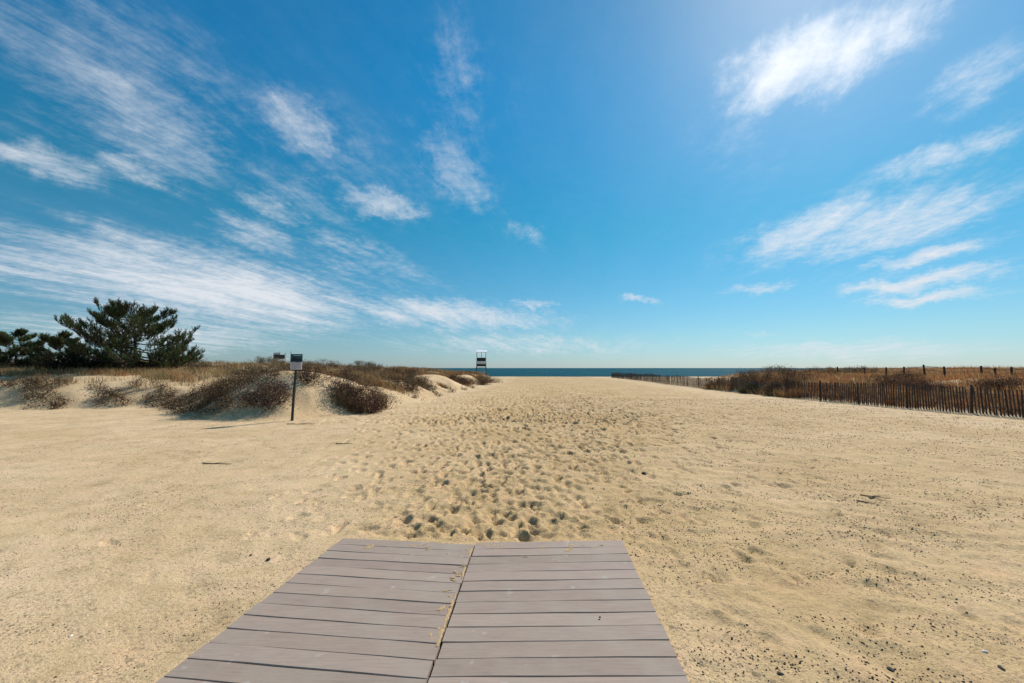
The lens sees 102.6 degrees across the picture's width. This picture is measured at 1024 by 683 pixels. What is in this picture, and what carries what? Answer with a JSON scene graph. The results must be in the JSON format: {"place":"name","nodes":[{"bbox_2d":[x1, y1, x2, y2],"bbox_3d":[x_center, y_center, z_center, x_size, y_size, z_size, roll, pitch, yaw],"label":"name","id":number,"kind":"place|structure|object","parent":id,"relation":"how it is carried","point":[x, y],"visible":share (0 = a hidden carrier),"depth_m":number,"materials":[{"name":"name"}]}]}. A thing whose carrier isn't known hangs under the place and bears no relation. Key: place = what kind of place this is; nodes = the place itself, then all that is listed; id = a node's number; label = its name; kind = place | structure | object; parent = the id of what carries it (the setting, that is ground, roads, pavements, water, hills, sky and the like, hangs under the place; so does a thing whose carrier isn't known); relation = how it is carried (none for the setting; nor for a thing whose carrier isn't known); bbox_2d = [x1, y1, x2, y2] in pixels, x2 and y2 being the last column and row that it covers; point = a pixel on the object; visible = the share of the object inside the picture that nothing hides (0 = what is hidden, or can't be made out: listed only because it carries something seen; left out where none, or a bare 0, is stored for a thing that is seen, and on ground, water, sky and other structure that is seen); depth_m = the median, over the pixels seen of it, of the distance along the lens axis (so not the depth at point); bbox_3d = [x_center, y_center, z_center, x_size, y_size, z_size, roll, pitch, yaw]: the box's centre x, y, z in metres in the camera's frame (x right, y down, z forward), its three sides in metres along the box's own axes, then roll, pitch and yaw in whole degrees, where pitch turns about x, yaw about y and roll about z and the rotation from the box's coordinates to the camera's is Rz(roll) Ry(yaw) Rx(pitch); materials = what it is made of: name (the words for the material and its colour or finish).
{"place":"outdoors","nodes":[
{"label":"outdoors","id":0,"kind":"place"},
{"bbox_2d":[0,363,1023,682],"bbox_3d":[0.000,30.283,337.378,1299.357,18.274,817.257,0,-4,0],"label":"sand","id":1,"kind":"structure","parent":0,"point":[90,585],"depth_m":4.71,"materials":[{"name":"beige sand"}]},
{"bbox_2d":[0,373,38,387],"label":"shrub","id":2,"kind":"object","parent":1,"relation":"on","point":[16,379],"visible":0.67,"depth_m":17.80,"materials":[{"name":"brown plant"}]},
{"bbox_2d":[0,327,54,366],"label":"pine tree","id":3,"kind":"object","parent":1,"relation":"on","point":[21,334],"visible":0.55,"depth_m":26.38,"materials":[{"name":"green plant"}]},
{"bbox_2d":[1,375,55,394],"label":"shrub","id":4,"kind":"object","parent":1,"relation":"on","point":[30,382],"visible":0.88,"depth_m":17.26,"materials":[{"name":"brown plant"}]},
{"bbox_2d":[0,354,60,368],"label":"shrub","id":5,"kind":"object","parent":1,"relation":"on","point":[17,362],"visible":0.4,"depth_m":25.18,"materials":[{"name":"green plant"}]},
{"bbox_2d":[16,383,68,402],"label":"shrub","id":6,"kind":"object","parent":1,"relation":"on","point":[33,391],"visible":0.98,"depth_m":16.67,"materials":[{"name":"brown plant"}]},
{"bbox_2d":[29,373,55,380],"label":"shrub","id":7,"kind":"object","parent":1,"relation":"on","point":[42,377],"visible":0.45,"depth_m":18.56,"materials":[{"name":"brown plant"}]},
{"bbox_2d":[20,391,75,409],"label":"shrub","id":8,"kind":"object","parent":1,"relation":"on","point":[56,403],"visible":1,"depth_m":16.17,"materials":[{"name":"brown plant"}]},
{"bbox_2d":[36,375,66,383],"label":"shrub","id":9,"kind":"object","parent":1,"relation":"on","point":[52,379],"visible":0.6,"depth_m":17.93,"materials":[{"name":"brown plant"}]},
{"bbox_2d":[25,329,91,368],"bbox_3d":[-28.680,0.605,25.864,3.316,2.728,3.107,0,-4,0],"label":"pine tree","id":10,"kind":"object","parent":1,"relation":"on","point":[55,343],"visible":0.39,"depth_m":25.37,"materials":[{"name":"green plant"}]},
{"bbox_2d":[25,347,101,372],"bbox_3d":[-26.778,1.147,24.761,3.924,1.605,3.089,0,-4,0],"label":"shrub","id":11,"kind":"object","parent":1,"relation":"on","point":[52,363],"visible":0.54,"depth_m":24.07,"materials":[{"name":"green plant"}]},
{"bbox_2d":[52,376,80,387],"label":"shrub","id":12,"kind":"object","parent":1,"relation":"on","point":[65,381],"visible":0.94,"depth_m":17.86,"materials":[{"name":"brown plant"}]},
{"bbox_2d":[60,356,129,373],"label":"shrub","id":13,"kind":"object","parent":1,"relation":"on","point":[84,363],"visible":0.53,"depth_m":24.04,"materials":[{"name":"green plant"}]},
{"bbox_2d":[84,380,110,391],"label":"shrub","id":14,"kind":"object","parent":1,"relation":"on","point":[93,386],"visible":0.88,"depth_m":17.93,"materials":[{"name":"brown plant"}]},
{"bbox_2d":[85,385,124,400],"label":"shrub","id":15,"kind":"object","parent":1,"relation":"on","point":[104,392],"visible":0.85,"depth_m":17.20,"materials":[{"name":"brown plant"}]},
{"bbox_2d":[86,391,138,406],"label":"shrub","id":16,"kind":"object","parent":1,"relation":"on","point":[121,398],"visible":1,"depth_m":16.66,"materials":[{"name":"brown plant"}]},
{"bbox_2d":[54,297,205,369],"bbox_3d":[-22.877,-0.305,25.110,7.011,4.708,6.186,0,-4,0],"label":"pine tree","id":17,"kind":"object","parent":1,"relation":"on","point":[135,330],"visible":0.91,"depth_m":24.33,"materials":[{"name":"green plant"}]},
{"bbox_2d":[128,377,146,388],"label":"shrub","id":18,"kind":"object","parent":1,"relation":"on","point":[137,381],"visible":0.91,"depth_m":18.34,"materials":[{"name":"brown plant"}]},
{"bbox_2d":[125,358,180,370],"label":"shrub","id":19,"kind":"object","parent":1,"relation":"on","point":[145,364],"visible":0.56,"depth_m":24.59,"materials":[{"name":"green plant"}]},
{"bbox_2d":[144,378,172,390],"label":"shrub","id":20,"kind":"object","parent":1,"relation":"on","point":[164,386],"visible":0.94,"depth_m":18.10,"materials":[{"name":"brown plant"}]},
{"bbox_2d":[141,395,182,407],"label":"shrub","id":21,"kind":"object","parent":1,"relation":"on","point":[160,403],"visible":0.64,"depth_m":16.71,"materials":[{"name":"brown plant"}]},
{"bbox_2d":[138,388,186,403],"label":"shrub","id":22,"kind":"object","parent":1,"relation":"on","point":[159,395],"visible":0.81,"depth_m":17.28,"materials":[{"name":"brown plant"}]},
{"bbox_2d":[156,386,181,395],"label":"shrub","id":23,"kind":"object","parent":1,"relation":"on","point":[170,391],"visible":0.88,"depth_m":17.88,"materials":[{"name":"brown plant"}]},
{"bbox_2d":[156,388,203,409],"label":"shrub","id":24,"kind":"object","parent":1,"relation":"on","point":[184,396],"visible":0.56,"depth_m":16.10,"materials":[{"name":"brown plant"}]},
{"bbox_2d":[152,383,228,414],"bbox_3d":[-11.454,2.058,14.858,2.047,1.132,2.180,-3,-5,39],"label":"shrub","id":25,"kind":"object","parent":1,"relation":"on","point":[189,403],"visible":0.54,"depth_m":14.51,"materials":[{"name":"brown plant"}]},
{"bbox_2d":[188,380,208,393],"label":"shrub","id":26,"kind":"object","parent":1,"relation":"on","point":[197,387],"visible":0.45,"depth_m":17.87,"materials":[{"name":"brown plant"}]},
{"bbox_2d":[182,358,217,369],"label":"shrub","id":27,"kind":"object","parent":1,"relation":"on","point":[205,365],"visible":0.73,"depth_m":25.86,"materials":[{"name":"brown plant"}]},
{"bbox_2d":[193,376,236,394],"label":"shrub","id":28,"kind":"object","parent":1,"relation":"on","point":[209,386],"visible":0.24,"depth_m":16.60,"materials":[{"name":"brown plant"}]},
{"bbox_2d":[173,371,275,418],"bbox_3d":[-9.482,1.764,13.907,3.148,1.538,1.945,0,-4,0],"label":"shrub","id":29,"kind":"object","parent":1,"relation":"on","point":[221,395],"visible":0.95,"depth_m":13.65,"materials":[{"name":"brown plant"}]},
{"bbox_2d":[210,365,265,389],"bbox_3d":[-10.627,1.490,15.736,2.303,1.367,1.746,-2,-4,24],"label":"shrub","id":30,"kind":"object","parent":1,"relation":"on","point":[223,380],"visible":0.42,"depth_m":15.68,"materials":[{"name":"brown plant"}]},
{"bbox_2d":[0,360,490,415],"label":"dune grass","id":31,"kind":"structure","parent":1,"relation":"on","point":[165,374],"depth_m":22.24,"materials":[{"name":"brown plant"}]},
{"bbox_2d":[223,364,269,375],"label":"shrub","id":32,"kind":"object","parent":1,"relation":"on","point":[234,369],"visible":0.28,"depth_m":23.57,"materials":[{"name":"brown plant"}]},
{"bbox_2d":[217,361,291,390],"bbox_3d":[-9.221,1.272,15.159,2.845,1.266,2.113,0,-4,0],"label":"shrub","id":33,"kind":"object","parent":1,"relation":"on","point":[276,369],"visible":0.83,"depth_m":15.02,"materials":[{"name":"brown plant"}]},
{"bbox_2d":[244,355,284,363],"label":"shrub","id":34,"kind":"object","parent":1,"relation":"on","point":[268,360],"visible":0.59,"depth_m":40.68,"materials":[{"name":"brown plant"}]},
{"bbox_2d":[232,371,304,416],"bbox_3d":[-8.016,1.673,13.605,2.109,1.492,1.640,1,-4,-12],"label":"shrub","id":35,"kind":"object","parent":1,"relation":"on","point":[273,390],"visible":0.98,"depth_m":13.52,"materials":[{"name":"brown plant"}]},
{"bbox_2d":[273,352,290,362],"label":"lifeguard chair","id":36,"kind":"object","parent":1,"relation":"on","point":[280,357],"visible":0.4,"depth_m":79.11,"materials":[{"name":"white wood"}]},
{"bbox_2d":[290,354,302,420],"bbox_3d":[-6.766,1.560,12.845,0.355,2.331,0.121,0,-4,-6],"label":"information sign","id":37,"kind":"object","parent":1,"relation":"on","point":[296,361],"visible":0.94,"depth_m":12.84,"materials":[{"name":"metal"}]},
{"bbox_2d":[268,359,331,374],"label":"shrub","id":38,"kind":"object","parent":1,"relation":"on","point":[305,367],"visible":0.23,"depth_m":16.61,"materials":[{"name":"brown plant"}]},
{"bbox_2d":[290,362,328,388],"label":"shrub","id":39,"kind":"object","parent":1,"relation":"on","point":[307,372],"visible":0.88,"depth_m":15.04,"materials":[{"name":"brown plant"}]},
{"bbox_2d":[156,538,474,682],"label":"boardwalk panel","id":40,"kind":"object","parent":1,"relation":"on","point":[346,610],"visible":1,"depth_m":2.56,"materials":[{"name":"grey wood"}]},
{"bbox_2d":[364,544,604,646],"bbox_3d":[-0.243,1.786,3.026,2.156,0.004,1.374,0,-4,0],"label":"sand drift","id":41,"kind":"object","parent":40,"relation":"on","point":[442,630],"visible":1,"depth_m":2.88,"materials":[{"name":"beige sand"}]},
{"bbox_2d":[306,357,343,368],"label":"shrub","id":42,"kind":"object","parent":1,"relation":"on","point":[334,365],"visible":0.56,"depth_m":37.86,"materials":[{"name":"brown plant"}]},
{"bbox_2d":[318,364,379,412],"bbox_3d":[-6.078,1.734,15.513,2.094,1.795,2.238,-3,-5,42],"label":"shrub","id":43,"kind":"object","parent":1,"relation":"on","point":[360,392],"visible":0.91,"depth_m":15.42,"materials":[{"name":"brown plant"}]},
{"bbox_2d":[328,365,383,391],"bbox_3d":[-6.567,1.759,17.519,2.369,1.605,1.742,1,-4,-19],"label":"shrub","id":44,"kind":"object","parent":1,"relation":"on","point":[361,380],"visible":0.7,"depth_m":17.37,"materials":[{"name":"brown plant"}]},
{"bbox_2d":[342,359,384,370],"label":"shrub","id":45,"kind":"object","parent":1,"relation":"on","point":[370,364],"visible":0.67,"depth_m":34.83,"materials":[{"name":"brown plant"}]},
{"bbox_2d":[341,365,393,372],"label":"shrub","id":46,"kind":"object","parent":1,"relation":"on","point":[361,368],"visible":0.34,"depth_m":26.93,"materials":[{"name":"brown plant"}]},
{"bbox_2d":[343,390,396,413],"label":"shrub","id":47,"kind":"object","parent":1,"relation":"on","point":[372,404],"visible":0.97,"depth_m":14.86,"materials":[{"name":"brown plant"}]},
{"bbox_2d":[368,381,404,409],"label":"shrub","id":48,"kind":"object","parent":1,"relation":"on","point":[384,402],"visible":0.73,"depth_m":16.43,"materials":[{"name":"brown plant"}]},
{"bbox_2d":[376,371,426,396],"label":"shrub","id":49,"kind":"object","parent":1,"relation":"on","point":[405,381],"visible":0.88,"depth_m":21.26,"materials":[{"name":"brown plant"}]},
{"bbox_2d":[382,365,431,387],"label":"shrub","id":50,"kind":"object","parent":1,"relation":"on","point":[398,371],"visible":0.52,"depth_m":25.39,"materials":[{"name":"brown plant"}]},
{"bbox_2d":[402,371,438,393],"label":"shrub","id":51,"kind":"object","parent":1,"relation":"on","point":[424,383],"visible":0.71,"depth_m":24.06,"materials":[{"name":"brown plant"}]},
{"bbox_2d":[448,374,472,385],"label":"shrub","id":52,"kind":"object","parent":1,"relation":"on","point":[460,380],"visible":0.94,"depth_m":33.53,"materials":[{"name":"brown plant"}]},
{"bbox_2d":[467,376,490,384],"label":"shrub","id":53,"kind":"object","parent":1,"relation":"on","point":[483,382],"visible":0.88,"depth_m":39.61,"materials":[{"name":"brown plant"}]},
{"bbox_2d":[476,350,486,372],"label":"lifeguard chair","id":54,"kind":"object","parent":1,"relation":"on","point":[481,361],"visible":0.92,"depth_m":54.84,"materials":[{"name":"white wood"}]},
{"bbox_2d":[476,375,502,382],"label":"shrub","id":55,"kind":"object","parent":1,"relation":"on","point":[481,377],"visible":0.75,"depth_m":45.11,"materials":[{"name":"brown plant"}]},
{"bbox_2d":[0,398,1023,682],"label":"debris","id":56,"kind":"object","parent":1,"relation":"on","point":[712,530],"visible":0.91,"depth_m":4.30,"materials":[{"name":"stone"}]},
{"bbox_2d":[428,540,688,682],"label":"boardwalk panel","id":57,"kind":"object","parent":1,"relation":"on","point":[532,617],"visible":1,"depth_m":2.57,"materials":[{"name":"grey wood"}]},
{"bbox_2d":[611,372,711,387],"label":"picket fence","id":58,"kind":"object","parent":1,"relation":"on","point":[652,378],"visible":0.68,"depth_m":42.99,"materials":[{"name":"brown wood"}]},
{"bbox_2d":[703,377,725,389],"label":"shrub","id":59,"kind":"object","parent":1,"relation":"on","point":[715,383],"visible":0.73,"depth_m":30.90,"materials":[{"name":"brown plant"}]},
{"bbox_2d":[722,370,754,389],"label":"shrub","id":60,"kind":"object","parent":1,"relation":"on","point":[735,375],"visible":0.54,"depth_m":28.61,"materials":[{"name":"brown plant"}]},
{"bbox_2d":[736,381,760,393],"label":"shrub","id":61,"kind":"object","parent":1,"relation":"on","point":[746,387],"visible":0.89,"depth_m":25.97,"materials":[{"name":"brown plant"}]},
{"bbox_2d":[718,377,786,393],"bbox_3d":[15.393,2.932,26.865,0.296,1.159,7.285,0,-4,-1],"label":"picket fence","id":62,"kind":"object","parent":1,"relation":"on","point":[757,384],"visible":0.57,"depth_m":26.50,"materials":[{"name":"brown wood"}]},
{"bbox_2d":[738,365,780,388],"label":"shrub","id":63,"kind":"object","parent":1,"relation":"on","point":[764,376],"visible":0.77,"depth_m":26.93,"materials":[{"name":"brown plant"}]},
{"bbox_2d":[739,363,793,375],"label":"shrub","id":64,"kind":"object","parent":1,"relation":"on","point":[777,367],"visible":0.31,"depth_m":30.73,"materials":[{"name":"brown plant"}]},
{"bbox_2d":[759,380,784,395],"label":"shrub","id":65,"kind":"object","parent":1,"relation":"on","point":[770,387],"visible":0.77,"depth_m":23.94,"materials":[{"name":"brown plant"}]},
{"bbox_2d":[769,367,824,386],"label":"shrub","id":66,"kind":"object","parent":1,"relation":"on","point":[788,373],"visible":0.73,"depth_m":25.12,"materials":[{"name":"brown plant"}]},
{"bbox_2d":[799,366,842,374],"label":"shrub","id":67,"kind":"object","parent":1,"relation":"on","point":[821,369],"visible":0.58,"depth_m":28.17,"materials":[{"name":"brown plant"}]},
{"bbox_2d":[834,365,884,373],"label":"shrub","id":68,"kind":"object","parent":1,"relation":"on","point":[858,369],"visible":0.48,"depth_m":29.45,"materials":[{"name":"brown plant"}]},
{"bbox_2d":[700,364,1023,415],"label":"dune grass","id":69,"kind":"structure","parent":1,"relation":"on","point":[935,375],"depth_m":21.52,"materials":[{"name":"brown plant"}]},
{"bbox_2d":[868,369,926,381],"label":"shrub","id":70,"kind":"object","parent":1,"relation":"on","point":[910,375],"visible":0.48,"depth_m":22.36,"materials":[{"name":"brown plant"}]},
{"bbox_2d":[872,374,929,389],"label":"shrub","id":71,"kind":"object","parent":1,"relation":"on","point":[890,380],"visible":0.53,"depth_m":20.36,"materials":[{"name":"brown plant"}]},
{"bbox_2d":[779,365,1023,376],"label":"wire fence","id":72,"kind":"object","parent":1,"relation":"on","point":[981,370],"visible":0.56,"depth_m":22.82,"materials":[{"name":"brown wood"}]},
{"bbox_2d":[786,378,1023,417],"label":"picket fence","id":73,"kind":"object","parent":1,"relation":"on","point":[874,388],"visible":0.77,"depth_m":16.41,"materials":[{"name":"brown wood"}]},
{"bbox_2d":[901,377,959,392],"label":"shrub","id":74,"kind":"object","parent":1,"relation":"on","point":[926,383],"visible":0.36,"depth_m":18.04,"materials":[{"name":"brown plant"}]},
{"bbox_2d":[959,375,1023,392],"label":"shrub","id":75,"kind":"object","parent":1,"relation":"on","point":[1009,381],"visible":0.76,"depth_m":16.68,"materials":[{"name":"brown plant"}]},
{"bbox_2d":[0,0,1023,367],"label":"sky","id":76,"kind":"structure","parent":0,"point":[414,183],"materials":[{"name":"blue"}]},
{"bbox_2d":[424,368,939,376],"bbox_3d":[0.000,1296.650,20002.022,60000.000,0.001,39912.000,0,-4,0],"label":"sea","id":77,"kind":"structure","parent":0,"point":[590,372],"depth_m":448.48,"materials":[{"name":"liquid"}]}
]}

